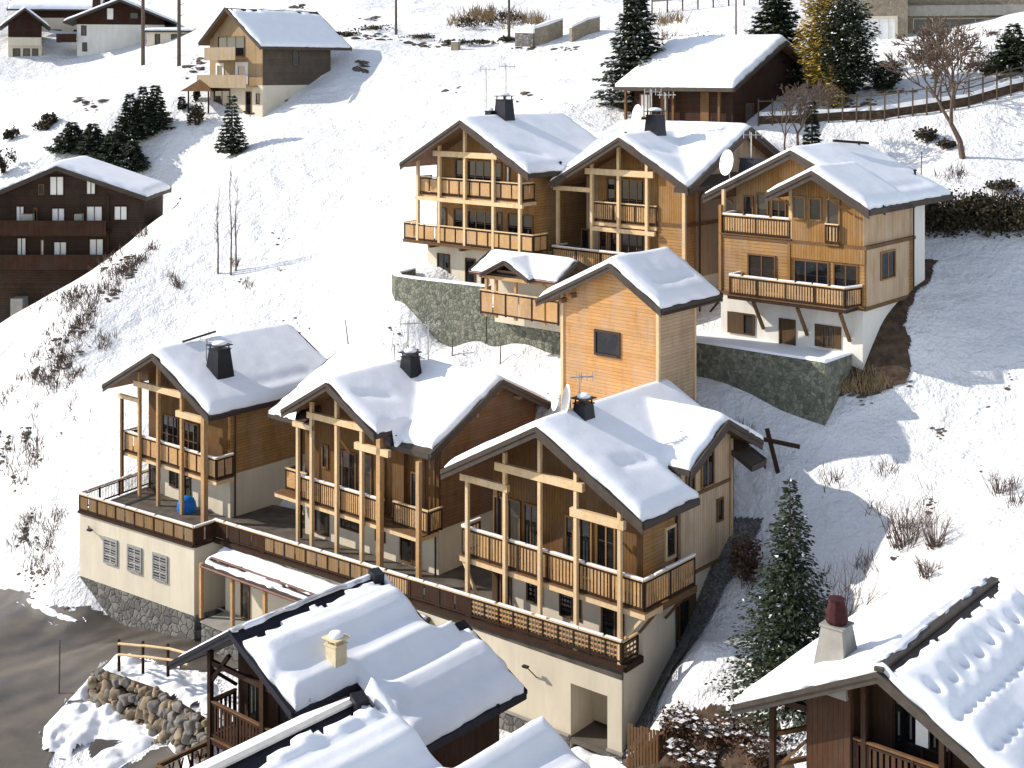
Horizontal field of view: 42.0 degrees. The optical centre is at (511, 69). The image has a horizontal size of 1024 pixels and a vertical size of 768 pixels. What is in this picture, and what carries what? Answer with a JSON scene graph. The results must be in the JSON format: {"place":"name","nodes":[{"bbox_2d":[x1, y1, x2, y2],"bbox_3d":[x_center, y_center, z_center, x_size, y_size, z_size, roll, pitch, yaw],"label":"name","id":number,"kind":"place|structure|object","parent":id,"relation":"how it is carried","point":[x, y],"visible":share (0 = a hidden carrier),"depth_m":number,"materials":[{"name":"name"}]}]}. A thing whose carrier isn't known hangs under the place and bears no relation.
{"place":"outdoors","nodes":[
{"label":"outdoors","id":0,"kind":"place"},
{"bbox_2d":[0,588,237,767],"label":"road","id":1,"kind":"structure","parent":0,"point":[32,700],"depth_m":76.98,"materials":[{"name":"asphalt"}]},
{"bbox_2d":[127,746,182,767],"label":"road","id":2,"kind":"structure","parent":0,"point":[150,758],"depth_m":67.28,"materials":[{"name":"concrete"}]},
{"bbox_2d":[0,0,1023,767],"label":"snowy hillside","id":3,"kind":"structure","parent":0,"point":[320,174],"depth_m":103.85,"materials":[{"name":"snow"}]},
{"bbox_2d":[0,7,50,56],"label":"cream house","id":4,"kind":"structure","parent":3,"relation":"on","point":[24,24],"depth_m":235.74,"materials":[{"name":"brown wood"}]},
{"bbox_2d":[17,594,85,623],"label":"snow bank","id":5,"kind":"structure","parent":3,"relation":"on","point":[44,608],"depth_m":83.01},
{"bbox_2d":[6,0,109,31],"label":"brown house","id":6,"kind":"structure","parent":3,"relation":"on","point":[54,14],"depth_m":249.70,"materials":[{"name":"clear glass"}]},
{"bbox_2d":[43,121,83,153],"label":"spruce tree","id":7,"kind":"object","parent":3,"relation":"on","point":[65,139],"visible":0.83,"depth_m":147.74,"materials":[{"name":"green plant"}]},
{"bbox_2d":[0,254,137,609],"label":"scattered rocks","id":8,"kind":"object","parent":3,"relation":"on","point":[28,434],"visible":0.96,"depth_m":100.58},
{"bbox_2d":[0,156,171,322],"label":"brown chalet","id":9,"kind":"object","parent":3,"relation":"on","point":[64,222],"visible":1,"depth_m":126.20,"materials":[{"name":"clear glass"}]},
{"bbox_2d":[70,123,106,155],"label":"spruce tree","id":10,"kind":"object","parent":3,"relation":"on","point":[88,140],"visible":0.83,"depth_m":147.12,"materials":[{"name":"green plant"}]},
{"bbox_2d":[0,224,184,583],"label":"dry stalks","id":11,"kind":"object","parent":3,"relation":"on","point":[130,264],"visible":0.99,"depth_m":103.83,"materials":[{"name":"plant"}]},
{"bbox_2d":[88,130,131,163],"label":"spruce tree","id":12,"kind":"object","parent":3,"relation":"on","point":[112,144],"visible":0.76,"depth_m":146.16,"materials":[{"name":"green plant"}]},
{"bbox_2d":[56,0,176,55],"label":"white house","id":13,"kind":"structure","parent":3,"relation":"on","point":[111,25],"depth_m":237.45,"materials":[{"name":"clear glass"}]},
{"bbox_2d":[80,731,154,767],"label":"snow bank","id":14,"kind":"structure","parent":3,"relation":"on","point":[126,749],"depth_m":67.94,"materials":[{"name":"snow"}]},
{"bbox_2d":[39,701,204,767],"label":"snow bank","id":15,"kind":"structure","parent":3,"relation":"on","point":[67,728],"depth_m":69.70,"materials":[{"name":"snow"}]},
{"bbox_2d":[110,93,151,140],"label":"spruce tree","id":16,"kind":"object","parent":3,"relation":"on","point":[120,126],"visible":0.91,"depth_m":148.33,"materials":[{"name":"green plant"}]},
{"bbox_2d":[112,139,151,171],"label":"spruce tree","id":17,"kind":"object","parent":3,"relation":"on","point":[136,160],"visible":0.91,"depth_m":145.08,"materials":[{"name":"green plant"}]},
{"bbox_2d":[63,653,223,716],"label":"snow bank","id":18,"kind":"structure","parent":3,"relation":"on","point":[188,690],"depth_m":72.95,"materials":[{"name":"snow"}]},
{"bbox_2d":[117,639,188,676],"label":"rail fence","id":19,"kind":"object","parent":18,"relation":"on","point":[143,656],"visible":0.93,"depth_m":72.91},
{"bbox_2d":[125,86,162,136],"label":"spruce tree","id":20,"kind":"object","parent":3,"relation":"on","point":[142,104],"visible":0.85,"depth_m":148.74,"materials":[{"name":"green plant"}]},
{"bbox_2d":[86,668,206,762],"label":"boulder wall","id":21,"kind":"structure","parent":3,"relation":"on","point":[179,725],"depth_m":69.64,"materials":[{"name":"stone"}]},
{"bbox_2d":[139,85,175,130],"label":"spruce tree","id":22,"kind":"object","parent":3,"relation":"on","point":[158,112],"visible":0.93,"depth_m":149.53,"materials":[{"name":"green plant"}]},
{"bbox_2d":[145,27,195,46],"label":"garage","id":23,"kind":"structure","parent":3,"relation":"on","point":[157,35],"depth_m":231.81,"materials":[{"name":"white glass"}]},
{"bbox_2d":[102,324,326,522],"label":"timber chalet","id":24,"kind":"object","parent":3,"relation":"on","point":[216,440],"visible":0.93,"depth_m":84.94,"materials":[{"name":"wood"}]},
{"bbox_2d":[162,413,178,453],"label":"window","id":25,"kind":"structure","parent":24,"relation":"in","point":[170,423],"depth_m":86.93,"materials":[{"name":"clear glass"}]},
{"bbox_2d":[184,420,198,459],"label":"window","id":26,"kind":"structure","parent":24,"relation":"in","point":[191,430],"depth_m":85.45,"materials":[{"name":"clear glass"}]},
{"bbox_2d":[213,94,248,155],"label":"spruce tree","id":27,"kind":"object","parent":3,"relation":"on","point":[229,142],"visible":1,"depth_m":131.84,"materials":[{"name":"green plant"}]},
{"bbox_2d":[197,7,351,116],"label":"hillside chalet","id":28,"kind":"object","parent":3,"relation":"on","point":[263,62],"visible":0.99,"depth_m":150.42,"materials":[{"name":"brown wood"}]},
{"bbox_2d":[218,36,244,56],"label":"window","id":29,"kind":"structure","parent":28,"relation":"in","point":[238,42],"depth_m":150.27,"materials":[{"name":"beige glass"}]},
{"bbox_2d":[156,567,527,767],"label":"dark chalet","id":30,"kind":"object","parent":3,"relation":"on","point":[452,690],"visible":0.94,"depth_m":55.32,"materials":[{"name":"metal"}]},
{"bbox_2d":[247,674,258,732],"bbox_3d":[-10.829,26.900,56.493,1.200,2.200,0.150,0,0,40],"label":"window","id":31,"kind":"structure","parent":30,"relation":"in","point":[252,691],"depth_m":56.66,"materials":[{"name":"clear glass"}]},
{"bbox_2d":[77,468,643,761],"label":"terrace building","id":32,"kind":"structure","parent":3,"relation":"on","point":[147,563],"depth_m":75.76,"materials":[{"name":"paint"}]},
{"bbox_2d":[191,677,590,767],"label":"dark chalet","id":33,"kind":"object","parent":3,"relation":"on","point":[369,727],"visible":1,"depth_m":44.82,"materials":[{"name":"metal"}]},
{"bbox_2d":[268,320,550,578],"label":"timber chalet","id":34,"kind":"object","parent":3,"relation":"on","point":[389,433],"visible":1,"depth_m":75.19,"materials":[{"name":"wood"}]},
{"bbox_2d":[339,449,356,503],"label":"window","id":35,"kind":"structure","parent":34,"relation":"in","point":[347,460],"depth_m":77.03,"materials":[{"name":"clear glass"}]},
{"bbox_2d":[392,267,490,346],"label":"retaining wall","id":36,"kind":"structure","parent":3,"relation":"on","point":[452,307],"depth_m":87.82,"materials":[{"name":"stone"}]},
{"bbox_2d":[399,63,597,296],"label":"timber chalet","id":37,"kind":"object","parent":3,"relation":"on","point":[501,166],"visible":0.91,"depth_m":91.57,"materials":[{"name":"wood"}]},
{"bbox_2d":[467,160,490,195],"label":"window","id":38,"kind":"structure","parent":37,"relation":"in","point":[476,169],"depth_m":92.19,"materials":[{"name":"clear glass"}]},
{"bbox_2d":[467,209,490,242],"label":"window","id":39,"kind":"structure","parent":37,"relation":"in","point":[476,219],"depth_m":92.26,"materials":[{"name":"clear glass"}]},
{"bbox_2d":[487,305,559,354],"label":"retaining wall","id":40,"kind":"structure","parent":3,"relation":"on","point":[503,334],"depth_m":84.43,"materials":[{"name":"stone"}]},
{"bbox_2d":[468,249,588,331],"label":"porch hut","id":41,"kind":"object","parent":40,"relation":"on","point":[523,281],"visible":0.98,"depth_m":81.90,"materials":[{"name":"brown wood"}]},
{"bbox_2d":[515,26,534,46],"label":"roadside wall","id":42,"kind":"structure","parent":3,"relation":"on","point":[524,36],"depth_m":154.29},
{"bbox_2d":[72,4,1012,115],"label":"scattered rocks","id":43,"kind":"object","parent":3,"relation":"on","point":[300,6],"visible":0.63,"depth_m":155.81,"materials":[{"name":"stone"}]},
{"bbox_2d":[534,17,562,45],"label":"roadside wall","id":44,"kind":"structure","parent":3,"relation":"on","point":[548,31],"depth_m":154.26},
{"bbox_2d":[446,1,692,44],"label":"dry stalks","id":45,"kind":"object","parent":3,"relation":"on","point":[489,13],"visible":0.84,"depth_m":170.27,"materials":[{"name":"brown plant"}]},
{"bbox_2d":[569,15,599,41],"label":"roadside wall","id":46,"kind":"structure","parent":3,"relation":"on","point":[583,27],"depth_m":153.97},
{"bbox_2d":[570,746,625,767],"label":"snow bank","id":47,"kind":"structure","parent":3,"relation":"on","point":[591,759],"depth_m":61.43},
{"bbox_2d":[440,372,766,753],"bbox_3d":[4.841,23.915,67.312,12.370,18.170,11.644,0,0,40],"label":"timber chalet","id":48,"kind":"object","parent":3,"relation":"on","point":[613,515],"visible":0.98,"depth_m":64.18,"materials":[{"name":"brown wood"}]},
{"bbox_2d":[508,497,520,558],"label":"window","id":49,"kind":"structure","parent":48,"relation":"in","point":[514,506],"depth_m":67.22,"materials":[{"name":"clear glass"}]},
{"bbox_2d":[523,502,536,563],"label":"window","id":50,"kind":"structure","parent":48,"relation":"in","point":[529,510],"depth_m":66.58,"materials":[{"name":"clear glass"}]},
{"bbox_2d":[564,514,572,574],"bbox_3d":[2.800,23.125,64.919,0.550,2.850,0.150,0,0,40],"label":"window","id":51,"kind":"structure","parent":48,"relation":"in","point":[568,520],"depth_m":64.98,"materials":[{"name":"grey glass"}]},
{"bbox_2d":[579,519,592,580],"bbox_3d":[3.541,23.075,64.286,0.800,2.950,0.150,0,0,40],"label":"window","id":52,"kind":"structure","parent":48,"relation":"in","point":[585,527],"depth_m":64.27,"materials":[{"name":"grey glass"}]},
{"bbox_2d":[596,523,615,588],"bbox_3d":[4.473,23.100,63.490,1.150,2.900,0.150,0,0,40],"label":"window","id":53,"kind":"structure","parent":48,"relation":"in","point":[605,535],"depth_m":63.49,"materials":[{"name":"black glass"}]},
{"bbox_2d":[601,607,615,642],"bbox_3d":[4.587,26.325,63.395,0.850,1.850,0.150,0,0,40],"label":"door","id":54,"kind":"structure","parent":48,"relation":"in","point":[608,617],"depth_m":63.41,"materials":[{"name":"black glass"}]},
{"bbox_2d":[664,523,675,561],"bbox_3d":[7.613,22.600,63.830,0.150,1.600,1.000,0,0,40],"label":"window","id":55,"kind":"structure","parent":48,"relation":"in","point":[669,531],"depth_m":63.77,"materials":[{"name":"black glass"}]},
{"bbox_2d":[678,596,690,639],"bbox_3d":[8.360,26.600,64.704,0.150,1.800,1.000,0,0,40],"label":"window","id":56,"kind":"structure","parent":48,"relation":"in","point":[684,608],"depth_m":64.69,"materials":[{"name":"black glass"}]},
{"bbox_2d":[701,450,714,489],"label":"window","id":57,"kind":"structure","parent":48,"relation":"in","point":[708,468],"depth_m":66.06,"materials":[{"name":"grey glass"}]},
{"bbox_2d":[229,27,1023,617],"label":"dry stalks","id":58,"kind":"object","parent":3,"relation":"on","point":[951,173],"visible":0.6,"depth_m":67.64,"materials":[{"name":"plant"}]},
{"bbox_2d":[590,0,666,106],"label":"spruce tree","id":59,"kind":"object","parent":3,"relation":"on","point":[633,50],"visible":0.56,"depth_m":115.81,"materials":[{"name":"green plant"}]},
{"bbox_2d":[535,247,722,408],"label":"timber tower","id":60,"kind":"structure","parent":3,"relation":"on","point":[627,321],"depth_m":72.70,"materials":[{"name":"brown wood"}]},
{"bbox_2d":[594,329,620,358],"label":"window","id":61,"kind":"structure","parent":60,"relation":"in","point":[606,343],"depth_m":72.77,"materials":[{"name":"grey glass"}]},
{"bbox_2d":[627,723,668,767],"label":"board fence","id":62,"kind":"object","parent":3,"relation":"on","point":[642,746],"visible":0.3,"depth_m":59.47,"materials":[{"name":"wood"}]},
{"bbox_2d":[548,89,779,312],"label":"timber chalet","id":63,"kind":"object","parent":3,"relation":"on","point":[651,180],"visible":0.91,"depth_m":86.29,"materials":[{"name":"wood"}]},
{"bbox_2d":[621,178,644,221],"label":"window","id":64,"kind":"structure","parent":63,"relation":"in","point":[632,190],"depth_m":87.22,"materials":[{"name":"grey glass"}]},
{"bbox_2d":[621,233,644,252],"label":"window","id":65,"kind":"structure","parent":63,"relation":"in","point":[630,243],"depth_m":87.29,"materials":[{"name":"grey glass"}]},
{"bbox_2d":[653,699,701,739],"bbox_3d":[7.488,28.828,58.968,2.522,1.504,2.122,0,0,0],"label":"bush","id":66,"kind":"object","parent":3,"relation":"on","point":[670,717],"visible":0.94,"depth_m":58.72,"materials":[{"name":"plant"}]},
{"bbox_2d":[662,735,725,767],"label":"bush","id":67,"kind":"object","parent":3,"relation":"on","point":[690,759],"visible":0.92,"depth_m":57.34,"materials":[{"name":"plant"}]},
{"bbox_2d":[624,516,763,751],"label":"gravel strip","id":68,"kind":"object","parent":3,"relation":"on","point":[718,577],"visible":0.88,"depth_m":65.17,"materials":[{"name":"gravel"}]},
{"bbox_2d":[602,34,805,122],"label":"dark chalet","id":69,"kind":"object","parent":3,"relation":"on","point":[727,78],"visible":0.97,"depth_m":110.31,"materials":[{"name":"brown wood"}]},
{"bbox_2d":[621,703,793,767],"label":"bare earth","id":70,"kind":"structure","parent":3,"relation":"on","point":[732,758],"depth_m":58.08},
{"bbox_2d":[687,705,735,753],"bbox_3d":[8.762,28.656,57.902,2.509,1.624,2.127,0,0,0],"label":"bush","id":71,"kind":"object","parent":3,"relation":"on","point":[710,735],"visible":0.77,"depth_m":57.50,"materials":[{"name":"plant"}]},
{"bbox_2d":[723,521,765,584],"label":"bush","id":72,"kind":"object","parent":3,"relation":"on","point":[743,563],"visible":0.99,"depth_m":65.21,"materials":[{"name":"plant"}]},
{"bbox_2d":[720,717,768,757],"bbox_3d":[10.026,28.208,56.573,2.418,1.578,1.956,0,0,0],"label":"bush","id":73,"kind":"object","parent":3,"relation":"on","point":[744,734],"visible":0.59,"depth_m":56.34,"materials":[{"name":"plant"}]},
{"bbox_2d":[696,338,828,425],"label":"retaining wall","id":74,"kind":"structure","parent":3,"relation":"on","point":[792,383],"depth_m":73.39,"materials":[{"name":"stone"}]},
{"bbox_2d":[738,731,788,767],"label":"bush","id":75,"kind":"object","parent":3,"relation":"on","point":[758,751],"visible":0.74,"depth_m":54.98,"materials":[{"name":"plant"}]},
{"bbox_2d":[703,479,832,734],"bbox_3d":[11.837,22.503,57.145,7.264,10.255,7.194,0,0,0],"label":"spruce tree","id":76,"kind":"object","parent":3,"relation":"on","point":[791,616],"visible":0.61,"depth_m":56.53,"materials":[{"name":"green plant"}]},
{"bbox_2d":[696,332,840,357],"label":"snow platform","id":77,"kind":"structure","parent":3,"relation":"on","point":[793,349],"depth_m":75.96,"materials":[{"name":"snow"}]},
{"bbox_2d":[743,0,812,89],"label":"spruce tree","id":78,"kind":"object","parent":3,"relation":"on","point":[778,17],"visible":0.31,"depth_m":115.12,"materials":[{"name":"green plant"}]},
{"bbox_2d":[763,428,799,473],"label":"timber cross","id":79,"kind":"object","parent":3,"relation":"on","point":[769,440],"visible":0.82,"depth_m":69.72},
{"bbox_2d":[763,94,809,149],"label":"bare tree","id":80,"kind":"object","parent":3,"relation":"on","point":[798,112],"visible":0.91,"depth_m":101.17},
{"bbox_2d":[776,79,838,145],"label":"bare tree","id":81,"kind":"object","parent":3,"relation":"on","point":[820,87],"visible":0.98,"depth_m":101.02,"materials":[{"name":"brown plant"}]},
{"bbox_2d":[802,101,822,144],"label":"spruce tree","id":82,"kind":"object","parent":3,"relation":"on","point":[812,121],"visible":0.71,"depth_m":101.69,"materials":[{"name":"green plant"}]},
{"bbox_2d":[791,0,845,99],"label":"cypress tree","id":83,"kind":"object","parent":3,"relation":"on","point":[812,64],"visible":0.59,"depth_m":108.80,"materials":[{"name":"yellow plant"}]},
{"bbox_2d":[702,131,952,369],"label":"timber chalet","id":84,"kind":"object","parent":3,"relation":"on","point":[821,245],"visible":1,"depth_m":76.07,"materials":[{"name":"wood"}]},
{"bbox_2d":[747,253,775,290],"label":"window","id":85,"kind":"structure","parent":84,"relation":"in","point":[760,265],"depth_m":77.33,"materials":[{"name":"grey glass"}]},
{"bbox_2d":[779,318,795,345],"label":"door","id":86,"kind":"structure","parent":84,"relation":"in","point":[787,327],"depth_m":76.30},
{"bbox_2d":[793,259,828,300],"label":"window","id":87,"kind":"structure","parent":84,"relation":"in","point":[811,271],"depth_m":75.34,"materials":[{"name":"grey glass"}]},
{"bbox_2d":[826,198,839,242],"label":"window","id":88,"kind":"structure","parent":84,"relation":"in","point":[832,210],"depth_m":74.48,"materials":[{"name":"grey glass"}]},
{"bbox_2d":[833,263,857,303],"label":"window","id":89,"kind":"structure","parent":84,"relation":"in","point":[843,274],"depth_m":73.92,"materials":[{"name":"glass"}]},
{"bbox_2d":[880,249,895,280],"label":"window","id":90,"kind":"structure","parent":84,"relation":"in","point":[887,258],"depth_m":75.26,"materials":[{"name":"clear glass"}]},
{"bbox_2d":[825,352,851,424],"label":"retaining wall","id":91,"kind":"structure","parent":3,"relation":"on","point":[838,366],"depth_m":72.22,"materials":[{"name":"stone"}]},
{"bbox_2d":[815,0,881,101],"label":"cypress tree","id":92,"kind":"object","parent":3,"relation":"on","point":[850,71],"visible":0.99,"depth_m":106.80,"materials":[{"name":"green plant"}]},
{"bbox_2d":[803,553,896,633],"bbox_3d":[14.496,23.270,58.564,4.907,4.560,5.200,0,0,0],"label":"twiggy shrub","id":93,"kind":"object","parent":3,"relation":"on","point":[849,595],"visible":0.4,"depth_m":58.60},
{"bbox_2d":[837,364,898,396],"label":"dry stalks","id":94,"kind":"object","parent":3,"relation":"on","point":[872,379],"visible":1,"depth_m":72.45,"materials":[{"name":"brown plant"}]},
{"bbox_2d":[731,576,1023,767],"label":"dark chalet","id":95,"kind":"object","parent":3,"relation":"on","point":[930,678],"visible":1,"depth_m":41.81,"materials":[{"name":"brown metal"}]},
{"bbox_2d":[892,698,951,767],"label":"window","id":96,"kind":"structure","parent":95,"relation":"in","point":[903,723],"depth_m":41.84,"materials":[{"name":"black glass"}]},
{"bbox_2d":[865,58,906,91],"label":"shrub","id":97,"kind":"object","parent":3,"relation":"on","point":[883,79],"visible":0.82,"depth_m":107.30,"materials":[{"name":"green plant"}]},
{"bbox_2d":[841,259,937,395],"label":"bare earth","id":98,"kind":"structure","parent":3,"relation":"on","point":[889,352],"depth_m":73.77,"materials":[{"name":"soil"}]},
{"bbox_2d":[758,66,1023,125],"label":"rail fence","id":99,"kind":"object","parent":3,"relation":"on","point":[941,92],"visible":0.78,"depth_m":103.61,"materials":[{"name":"wood"}]},
{"bbox_2d":[759,77,1023,124],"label":"path wall","id":100,"kind":"structure","parent":3,"relation":"on","point":[877,113],"depth_m":104.22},
{"bbox_2d":[865,491,940,551],"bbox_3d":[18.429,21.037,61.876,3.301,2.487,3.491,0,0,-34],"label":"twiggy shrub","id":101,"kind":"object","parent":3,"relation":"on","point":[897,538],"visible":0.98,"depth_m":62.08,"materials":[{"name":"plant"}]},
{"bbox_2d":[820,0,1023,38],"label":"stone building","id":102,"kind":"structure","parent":3,"relation":"on","point":[893,17],"depth_m":137.92,"materials":[{"name":"concrete"}]},
{"bbox_2d":[852,16,897,38],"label":"window","id":103,"kind":"structure","parent":102,"relation":"in","point":[888,27],"depth_m":138.03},
{"bbox_2d":[877,15,983,158],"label":"fruit tree","id":104,"kind":"object","parent":3,"relation":"on","point":[938,52],"visible":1,"depth_m":97.20,"materials":[{"name":"brown plant"}]},
{"bbox_2d":[909,502,955,549],"bbox_3d":[19.069,20.569,60.365,2.165,2.135,2.751,0,0,0],"label":"twiggy shrub","id":105,"kind":"object","parent":3,"relation":"on","point":[931,544],"visible":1,"depth_m":60.14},
{"bbox_2d":[925,195,966,237],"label":"hedge shrub","id":106,"kind":"object","parent":3,"relation":"on","point":[933,219],"visible":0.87,"depth_m":84.07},
{"bbox_2d":[938,186,978,235],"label":"hedge shrub","id":107,"kind":"object","parent":3,"relation":"on","point":[952,211],"visible":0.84,"depth_m":84.02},
{"bbox_2d":[953,188,995,235],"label":"hedge shrub","id":108,"kind":"object","parent":3,"relation":"on","point":[961,203],"visible":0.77,"depth_m":83.79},
{"bbox_2d":[967,186,1011,238],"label":"hedge shrub","id":109,"kind":"object","parent":3,"relation":"on","point":[990,217],"visible":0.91,"depth_m":83.19,"materials":[{"name":"plant"}]},
{"bbox_2d":[982,22,1023,72],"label":"spruce tree","id":110,"kind":"object","parent":3,"relation":"on","point":[1010,53],"visible":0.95,"depth_m":106.12,"materials":[{"name":"green plant"}]},
{"bbox_2d":[986,184,1023,238],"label":"hedge shrub","id":111,"kind":"object","parent":3,"relation":"on","point":[1006,217],"visible":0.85,"depth_m":82.93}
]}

